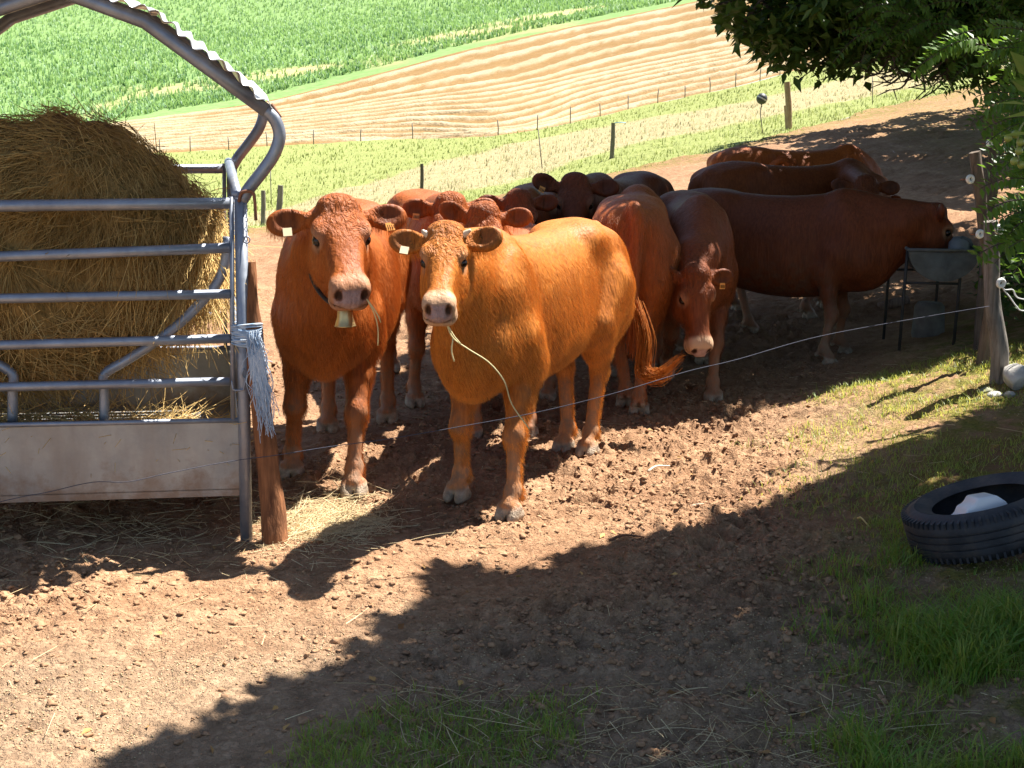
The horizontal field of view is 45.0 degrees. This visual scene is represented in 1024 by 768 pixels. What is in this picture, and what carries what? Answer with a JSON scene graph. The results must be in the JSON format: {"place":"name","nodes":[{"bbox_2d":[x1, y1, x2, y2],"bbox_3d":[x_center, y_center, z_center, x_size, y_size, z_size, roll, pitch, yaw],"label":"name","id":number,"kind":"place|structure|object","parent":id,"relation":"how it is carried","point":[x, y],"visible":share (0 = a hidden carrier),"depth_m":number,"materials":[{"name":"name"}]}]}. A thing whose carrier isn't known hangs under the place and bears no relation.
{"place":"outdoors","nodes":[
{"label":"outdoors","id":0,"kind":"place"},
{"bbox_2d":[0,0,696,122],"bbox_3d":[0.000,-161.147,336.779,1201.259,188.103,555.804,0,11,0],"label":"maize field","id":1,"kind":"structure","parent":0,"point":[329,81],"depth_m":217.84,"materials":[{"name":"green plant"}]},
{"bbox_2d":[112,0,822,152],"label":"stubble field","id":2,"kind":"structure","parent":0,"point":[582,71],"depth_m":146.06,"materials":[{"name":"plant"}]},
{"bbox_2d":[0,284,1023,767],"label":"ground","id":3,"kind":"structure","parent":0,"point":[266,720],"depth_m":5.23,"materials":[{"name":"brown soil"}]},
{"bbox_2d":[0,0,285,541],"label":"hay feeder","id":4,"kind":"object","parent":3,"relation":"on","point":[72,453],"visible":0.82,"depth_m":5.68,"materials":[{"name":"grey paint"}]},
{"bbox_2d":[0,94,282,472],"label":"hay bale","id":5,"kind":"object","parent":4,"relation":"in","point":[56,153],"visible":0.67,"depth_m":5.68},
{"bbox_2d":[231,321,279,442],"bbox_3d":[-1.194,-0.009,5.701,0.148,0.552,0.246,-8,14,-34],"label":"twine","id":6,"kind":"object","parent":4,"relation":"attached to","point":[259,372],"visible":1,"depth_m":5.63,"materials":[{"name":"fabric"}]},
{"bbox_2d":[246,262,287,544],"bbox_3d":[-1.137,0.153,5.747,0.138,1.435,0.254,-9,14,-37],"label":"fence post","id":7,"kind":"object","parent":3,"relation":"on","point":[274,530],"visible":0.7,"depth_m":5.78,"materials":[{"name":"brown wood"}]},
{"bbox_2d":[266,193,412,499],"bbox_3d":[-0.955,-0.308,7.039,0.753,1.641,2.866,-1,12,-4],"label":"cow","id":8,"kind":"object","parent":3,"relation":"on","point":[339,250],"visible":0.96,"depth_m":6.36},
{"bbox_2d":[309,274,355,327],"bbox_3d":[-0.873,-0.501,5.976,0.252,0.368,0.634,-1,12,-7],"label":"cow bell","id":9,"kind":"object","parent":8,"relation":"hanging from","point":[345,319],"visible":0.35,"depth_m":5.73,"materials":[{"name":"gold metal"}]},
{"bbox_2d":[367,299,380,345],"bbox_3d":[-0.631,-0.282,5.645,0.072,0.222,0.027,0,11,0],"label":"straw stalk","id":10,"kind":"object","parent":8,"relation":"hanging from","point":[371,306],"visible":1,"depth_m":5.63,"materials":[{"name":"beige plant"}]},
{"bbox_2d":[387,189,495,408],"bbox_3d":[-0.577,-0.682,9.093,0.703,1.556,2.668,-2,12,-12],"label":"cow","id":11,"kind":"object","parent":3,"relation":"on","point":[420,207],"visible":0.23,"depth_m":8.67},
{"bbox_2d":[438,200,556,438],"bbox_3d":[-0.026,-0.467,8.054,0.617,1.545,2.420,1,12,7],"label":"cow","id":12,"kind":"object","parent":3,"relation":"on","point":[512,221],"visible":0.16,"depth_m":7.00},
{"bbox_2d":[0,353,1023,767],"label":"straw litter","id":13,"kind":"object","parent":3,"relation":"on","point":[326,525],"visible":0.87,"depth_m":5.82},
{"bbox_2d":[0,388,1023,767],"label":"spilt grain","id":14,"kind":"object","parent":3,"relation":"on","point":[464,672],"visible":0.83,"depth_m":4.36},
{"bbox_2d":[0,350,1023,767],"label":"mud clods","id":15,"kind":"object","parent":3,"relation":"on","point":[480,512],"visible":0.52,"depth_m":5.16,"materials":[{"name":"brown soil"}]},
{"bbox_2d":[25,376,1004,757],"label":"fallen leaves","id":16,"kind":"object","parent":3,"relation":"on","point":[401,626],"visible":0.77,"depth_m":4.35,"materials":[{"name":"brown plant"}]},
{"bbox_2d":[479,182,557,224],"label":"cow","id":17,"kind":"object","parent":3,"relation":"on","point":[536,203],"visible":0.23,"depth_m":9.21},
{"bbox_2d":[389,217,684,521],"bbox_3d":[0.181,-0.180,6.679,0.899,1.528,2.799,5,13,24],"label":"cow","id":18,"kind":"object","parent":3,"relation":"on","point":[524,315],"visible":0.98,"depth_m":6.22},
{"bbox_2d":[447,326,529,428],"bbox_3d":[-0.102,-0.031,5.499,0.389,0.511,0.036,-3,12,-15],"label":"straw stalk","id":19,"kind":"object","parent":18,"relation":"hanging from","point":[454,337],"visible":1,"depth_m":5.46,"materials":[{"name":"beige plant"}]},
{"bbox_2d":[532,171,673,355],"bbox_3d":[0.879,-1.094,10.932,0.755,1.610,2.934,5,12,23],"label":"cow","id":20,"kind":"object","parent":3,"relation":"on","point":[580,194],"visible":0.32,"depth_m":9.77},
{"bbox_2d":[608,534,643,541],"bbox_3d":[0.542,0.729,5.883,0.180,0.026,0.031,-3,12,-16],"label":"stick","id":21,"kind":"object","parent":3,"relation":"on","point":[616,537],"visible":1,"depth_m":5.88,"materials":[{"name":"wood"}]},
{"bbox_2d":[592,184,680,415],"bbox_3d":[0.943,-0.751,9.494,0.710,1.526,2.848,2,12,8],"label":"cow","id":22,"kind":"object","parent":3,"relation":"on","point":[634,217],"visible":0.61,"depth_m":8.23},
{"bbox_2d":[647,465,669,472],"bbox_3d":[0.837,0.480,7.090,0.180,0.027,0.027,-9,15,-38],"label":"stick","id":23,"kind":"object","parent":3,"relation":"on","point":[651,468],"visible":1,"depth_m":7.09,"materials":[{"name":"beige wood"}]},
{"bbox_2d":[651,190,738,402],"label":"cow","id":24,"kind":"object","parent":3,"relation":"on","point":[705,278],"visible":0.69,"depth_m":8.55},
{"bbox_2d":[687,158,899,333],"bbox_3d":[2.848,-1.351,11.948,2.257,1.620,1.486,-3,12,-14],"label":"cow","id":25,"kind":"object","parent":3,"relation":"on","point":[759,178],"visible":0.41,"depth_m":11.88},
{"bbox_2d":[670,188,953,364],"bbox_3d":[2.370,-0.923,10.428,2.621,1.461,0.773,6,13,26],"label":"cow","id":26,"kind":"object","parent":3,"relation":"on","point":[832,249],"visible":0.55,"depth_m":10.07},
{"bbox_2d":[826,0,1023,282],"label":"robinia tree","id":27,"kind":"object","parent":3,"relation":"on","point":[920,29],"visible":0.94,"depth_m":7.18,"materials":[{"name":"green plant"}]},
{"bbox_2d":[1002,51,1023,168],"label":"vine","id":28,"kind":"object","parent":27,"relation":"attached to","point":[1018,59],"visible":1,"depth_m":3.82,"materials":[{"name":"green plant"}]},
{"bbox_2d":[911,301,944,337],"bbox_3d":[3.656,-0.554,10.846,0.280,0.330,0.276,0,11,0],"label":"concrete block","id":29,"kind":"object","parent":3,"relation":"on","point":[929,326],"depth_m":10.74,"materials":[{"name":"grey concrete"}]},
{"bbox_2d":[882,236,979,350],"bbox_3d":[3.496,-0.756,10.375,0.587,1.050,1.178,2,12,10],"label":"water trough","id":30,"kind":"object","parent":3,"relation":"on","point":[956,260],"visible":0.68,"depth_m":9.78,"materials":[{"name":"grey metal"}]},
{"bbox_2d":[900,471,1023,564],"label":"tyre","id":31,"kind":"object","parent":3,"relation":"on","point":[937,530],"visible":0.94,"depth_m":5.07,"materials":[{"name":"black rubber"}]},
{"bbox_2d":[951,492,1006,514],"bbox_3d":[1.918,0.522,5.103,0.229,0.120,0.123,-13,2,-1],"label":"stone","id":32,"kind":"object","parent":31,"relation":"on","point":[976,502],"visible":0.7,"depth_m":5.04,"materials":[{"name":"white stone"}]},
{"bbox_2d":[969,150,989,367],"bbox_3d":[3.088,-0.760,8.143,0.320,1.531,0.118,-8,14,-33],"label":"fence post","id":33,"kind":"object","parent":3,"relation":"on","point":[975,158],"visible":0.48,"depth_m":8.03,"materials":[{"name":"brown wood"}]},
{"bbox_2d":[960,174,974,183],"bbox_3d":[2.934,-1.319,7.957,0.088,0.063,0.046,2,12,12],"label":"insulator","id":34,"kind":"object","parent":33,"relation":"attached to","point":[968,180],"visible":1,"depth_m":7.94,"materials":[{"name":"white ceramic"}]},
{"bbox_2d":[970,229,983,238],"bbox_3d":[3.035,-0.978,8.057,0.088,0.063,0.046,2,12,12],"label":"insulator","id":35,"kind":"object","parent":33,"relation":"attached to","point":[978,232],"visible":0.94,"depth_m":8.04,"materials":[{"name":"white ceramic"}]},
{"bbox_2d":[980,387,992,392],"bbox_3d":[2.902,0.050,7.564,0.081,0.067,0.099,-3,12,-14],"label":"stone","id":36,"kind":"object","parent":3,"relation":"on","point":[984,388],"visible":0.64,"depth_m":7.54,"materials":[{"name":"grey stone"}]},
{"bbox_2d":[973,115,1000,349],"bbox_3d":[3.504,-1.048,9.111,0.095,1.829,0.091,0,11,0],"label":"fence post","id":37,"kind":"object","parent":3,"relation":"on","point":[980,301],"visible":0.38,"depth_m":9.14,"materials":[{"name":"brown wood"}]},
{"bbox_2d":[966,176,1023,325],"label":"hedge","id":38,"kind":"object","parent":3,"relation":"on","point":[1018,289],"visible":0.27,"depth_m":9.37,"materials":[{"name":"green plant"}]},
{"bbox_2d":[986,391,1003,397],"bbox_3d":[2.933,0.065,7.482,0.138,0.051,0.082,-9,15,-39],"label":"stone","id":39,"kind":"object","parent":3,"relation":"on","point":[994,393],"visible":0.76,"depth_m":7.45,"materials":[{"name":"stone"}]},
{"bbox_2d":[983,220,1008,384],"bbox_3d":[2.969,-0.457,7.595,0.234,1.100,0.121,0,11,0],"label":"fence post","id":40,"kind":"object","parent":3,"relation":"on","point":[999,350],"visible":0.8,"depth_m":7.57,"materials":[{"name":"grey wood"}]},
{"bbox_2d":[0,306,988,501],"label":"fence wire","id":41,"kind":"object","parent":40,"relation":"attached to","point":[475,423],"visible":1,"depth_m":5.84,"materials":[{"name":"grey metal"}]},
{"bbox_2d":[996,278,1005,288],"bbox_3d":[2.958,-0.614,7.518,0.092,0.066,0.048,2,12,11],"label":"insulator","id":42,"kind":"object","parent":40,"relation":"attached to","point":[999,281],"visible":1,"depth_m":7.50,"materials":[{"name":"white ceramic"}]},
{"bbox_2d":[1001,284,1023,310],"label":"rope","id":43,"kind":"object","parent":42,"relation":"hanging from","point":[1011,300],"visible":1,"depth_m":7.53,"materials":[{"name":"white fabric"}]},
{"bbox_2d":[1002,287,1023,299],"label":"rope","id":44,"kind":"object","parent":42,"relation":"attached to","point":[1014,293],"visible":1,"depth_m":7.52,"materials":[{"name":"white fabric"}]},
{"bbox_2d":[1004,391,1015,396],"bbox_3d":[2.992,0.065,7.430,0.055,0.047,0.070,-9,15,-38],"label":"stone","id":45,"kind":"object","parent":3,"relation":"on","point":[1012,394],"visible":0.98,"depth_m":7.41,"materials":[{"name":"stone"}]},
{"bbox_2d":[1003,363,1023,390],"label":"stone","id":46,"kind":"object","parent":3,"relation":"on","point":[1013,375],"visible":0.98,"depth_m":7.47,"materials":[{"name":"stone"}]},
{"bbox_2d":[154,56,1007,231],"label":"meadow","id":47,"kind":"structure","parent":0,"point":[364,159],"depth_m":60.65,"materials":[{"name":"green plant"}]},
{"bbox_2d":[261,190,265,225],"bbox_3d":[-6.119,-4.261,30.358,0.164,0.978,0.123,0,11,0],"label":"fence post","id":48,"kind":"object","parent":47,"relation":"on","point":[263,207],"visible":0.82,"depth_m":30.30,"materials":[{"name":"grey wood"}]},
{"bbox_2d":[270,171,271,204],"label":"fence rod","id":49,"kind":"object","parent":47,"relation":"on","point":[270,187],"visible":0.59,"depth_m":43.35,"materials":[{"name":"grey wood"}]},
{"bbox_2d":[276,185,282,210],"bbox_3d":[-6.346,-4.880,33.646,0.274,1.055,0.175,0,11,0],"label":"fence post","id":50,"kind":"object","parent":47,"relation":"on","point":[279,203],"visible":0.64,"depth_m":33.56,"materials":[{"name":"grey wood"}]},
{"bbox_2d":[420,164,423,188],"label":"fence post","id":51,"kind":"object","parent":47,"relation":"on","point":[421,176],"visible":0.67,"depth_m":36.59,"materials":[{"name":"brown wood"}]},
{"bbox_2d":[538,129,542,167],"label":"fence rod","id":52,"kind":"object","parent":47,"relation":"on","point":[540,148],"visible":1,"depth_m":40.34,"materials":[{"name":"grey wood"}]},
{"bbox_2d":[609,123,614,158],"bbox_3d":[3.057,-7.349,37.700,0.180,1.207,0.144,0,11,0],"label":"fence post","id":53,"kind":"object","parent":47,"relation":"on","point":[612,144],"visible":0.87,"depth_m":37.64,"materials":[{"name":"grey wood"}]},
{"bbox_2d":[756,93,766,133],"bbox_3d":[7.487,-8.093,37.130,0.330,1.255,0.334,0,11,0],"label":"ball marker","id":54,"kind":"object","parent":47,"relation":"on","point":[761,98],"visible":0.98,"depth_m":36.95,"materials":[{"name":"metal"}]},
{"bbox_2d":[784,82,791,128],"bbox_3d":[8.408,-8.429,37.626,0.319,1.516,0.206,0,11,0],"label":"fence post","id":55,"kind":"object","parent":47,"relation":"on","point":[788,112],"visible":0.88,"depth_m":37.55,"materials":[{"name":"beige wood"}]},
{"bbox_2d":[189,82,1023,332],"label":"yard ground","id":56,"kind":"structure","parent":0,"point":[920,149],"depth_m":25.32,"materials":[{"name":"brown soil"}]},
{"bbox_2d":[706,144,900,197],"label":"cow","id":57,"kind":"object","parent":56,"relation":"on","point":[764,155],"visible":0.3,"depth_m":13.80},
{"bbox_2d":[672,0,1023,107],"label":"tree","id":58,"kind":"object","parent":56,"relation":"on","point":[794,29],"visible":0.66,"depth_m":10.68,"materials":[{"name":"green plant"}]},
{"bbox_2d":[265,341,1023,767],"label":"grass","id":59,"kind":"structure","parent":0,"point":[975,631],"depth_m":4.25,"materials":[{"name":"green plant"}]}
]}

